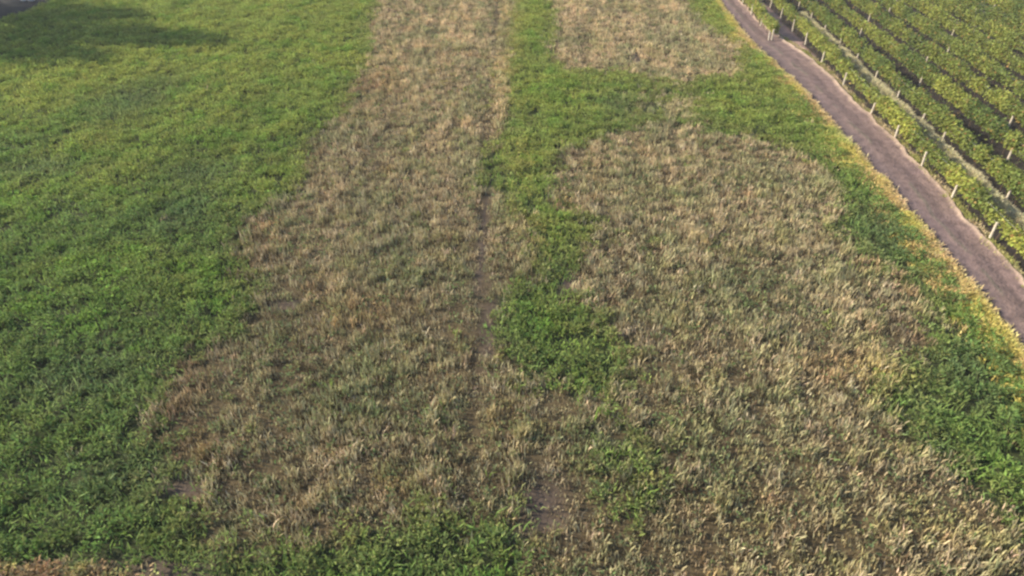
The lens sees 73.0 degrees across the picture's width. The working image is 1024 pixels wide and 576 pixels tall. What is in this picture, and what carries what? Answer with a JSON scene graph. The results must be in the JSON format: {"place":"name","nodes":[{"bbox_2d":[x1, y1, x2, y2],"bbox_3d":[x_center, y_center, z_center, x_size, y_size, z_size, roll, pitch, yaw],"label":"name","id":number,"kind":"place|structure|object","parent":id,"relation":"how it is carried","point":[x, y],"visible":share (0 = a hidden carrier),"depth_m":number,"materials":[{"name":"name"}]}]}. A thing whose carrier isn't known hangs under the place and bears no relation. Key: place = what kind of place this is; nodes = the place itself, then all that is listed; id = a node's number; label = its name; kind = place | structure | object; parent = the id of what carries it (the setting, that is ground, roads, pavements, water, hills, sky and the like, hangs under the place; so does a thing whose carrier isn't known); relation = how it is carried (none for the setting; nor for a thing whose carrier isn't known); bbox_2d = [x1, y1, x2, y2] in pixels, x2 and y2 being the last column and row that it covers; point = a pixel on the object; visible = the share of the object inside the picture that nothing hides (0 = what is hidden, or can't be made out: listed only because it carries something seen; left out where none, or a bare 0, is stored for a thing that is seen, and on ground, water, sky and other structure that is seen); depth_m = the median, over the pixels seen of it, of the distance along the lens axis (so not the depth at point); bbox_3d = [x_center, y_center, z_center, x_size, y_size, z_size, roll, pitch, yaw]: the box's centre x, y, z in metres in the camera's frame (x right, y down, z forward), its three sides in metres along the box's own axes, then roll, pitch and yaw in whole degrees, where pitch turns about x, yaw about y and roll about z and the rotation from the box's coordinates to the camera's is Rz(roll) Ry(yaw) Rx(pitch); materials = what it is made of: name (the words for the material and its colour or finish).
{"place":"outdoors","nodes":[
{"label":"outdoors","id":0,"kind":"place"},
{"bbox_2d":[0,0,48,18],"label":"road","id":1,"kind":"structure","parent":0,"point":[12,6],"depth_m":59.65,"materials":[{"name":"grey asphalt"}]},
{"bbox_2d":[0,0,1023,575],"bbox_3d":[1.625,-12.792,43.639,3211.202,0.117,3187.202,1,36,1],"label":"ground","id":2,"kind":"structure","parent":0,"point":[542,514],"depth_m":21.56,"materials":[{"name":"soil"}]},
{"bbox_2d":[0,554,158,575],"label":"golden weeds","id":3,"kind":"object","parent":2,"relation":"on","point":[79,569],"visible":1,"depth_m":16.16,"materials":[{"name":"plant"}]},
{"bbox_2d":[0,0,464,575],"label":"meadow weeds","id":4,"kind":"object","parent":2,"relation":"on","point":[20,344],"visible":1,"depth_m":31.57,"materials":[{"name":"green plant"}]},
{"bbox_2d":[0,0,1023,575],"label":"meadow grass","id":5,"kind":"structure","parent":2,"relation":"on","point":[278,164],"depth_m":28.81,"materials":[{"name":"green plant"}]},
{"bbox_2d":[413,0,1023,575],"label":"fallow weeds","id":6,"kind":"object","parent":2,"relation":"on","point":[531,34],"visible":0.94,"depth_m":27.43,"materials":[{"name":"green plant"}]},
{"bbox_2d":[742,0,782,39],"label":"vine row","id":7,"kind":"object","parent":2,"relation":"on","point":[771,24],"visible":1,"depth_m":54.01,"materials":[{"name":"green plant"}]},
{"bbox_2d":[767,0,1023,259],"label":"vine row","id":8,"kind":"object","parent":2,"relation":"on","point":[895,116],"visible":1,"depth_m":35.29,"materials":[{"name":"green plant"}]},
{"bbox_2d":[791,0,1023,206],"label":"vine row","id":9,"kind":"object","parent":2,"relation":"on","point":[933,111],"visible":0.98,"depth_m":38.24,"materials":[{"name":"green plant"}]},
{"bbox_2d":[816,0,1023,165],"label":"vine row","id":10,"kind":"object","parent":2,"relation":"on","point":[944,87],"visible":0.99,"depth_m":41.17,"materials":[{"name":"green plant"}]},
{"bbox_2d":[843,0,1023,130],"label":"vine row","id":11,"kind":"object","parent":2,"relation":"on","point":[1011,107],"visible":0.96,"depth_m":44.50,"materials":[{"name":"green plant"}]},
{"bbox_2d":[870,0,1023,99],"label":"vine row","id":12,"kind":"object","parent":2,"relation":"on","point":[976,58],"visible":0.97,"depth_m":47.01,"materials":[{"name":"green plant"}]},
{"bbox_2d":[903,0,1023,82],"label":"vine row","id":13,"kind":"object","parent":2,"relation":"on","point":[939,14],"visible":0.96,"depth_m":49.52,"materials":[{"name":"green plant"}]},
{"bbox_2d":[931,0,1023,56],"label":"vine row","id":14,"kind":"object","parent":2,"relation":"on","point":[1001,32],"visible":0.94,"depth_m":51.98,"materials":[{"name":"green plant"}]},
{"bbox_2d":[958,0,1023,36],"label":"vine row","id":15,"kind":"object","parent":2,"relation":"on","point":[1006,19],"visible":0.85,"depth_m":54.15,"materials":[{"name":"green plant"}]},
{"bbox_2d":[982,0,1023,21],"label":"vine row","id":16,"kind":"object","parent":2,"relation":"on","point":[1009,6],"visible":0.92,"depth_m":56.07,"materials":[{"name":"green plant"}]},
{"bbox_2d":[697,0,1023,434],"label":"verge grass","id":17,"kind":"structure","parent":0,"point":[1015,346],"depth_m":28.36,"materials":[{"name":"plant"}]},
{"bbox_2d":[721,0,1023,344],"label":"dirt track","id":18,"kind":"structure","parent":0,"point":[1002,287],"depth_m":33.12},
{"bbox_2d":[740,0,1023,286],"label":"edge grass","id":19,"kind":"structure","parent":0,"point":[958,202],"depth_m":33.89,"materials":[{"name":"plant"}]},
{"bbox_2d":[798,11,1023,233],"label":"alley grass","id":20,"kind":"structure","parent":0,"point":[1015,215],"depth_m":36.74,"materials":[{"name":"plant"}]}
]}

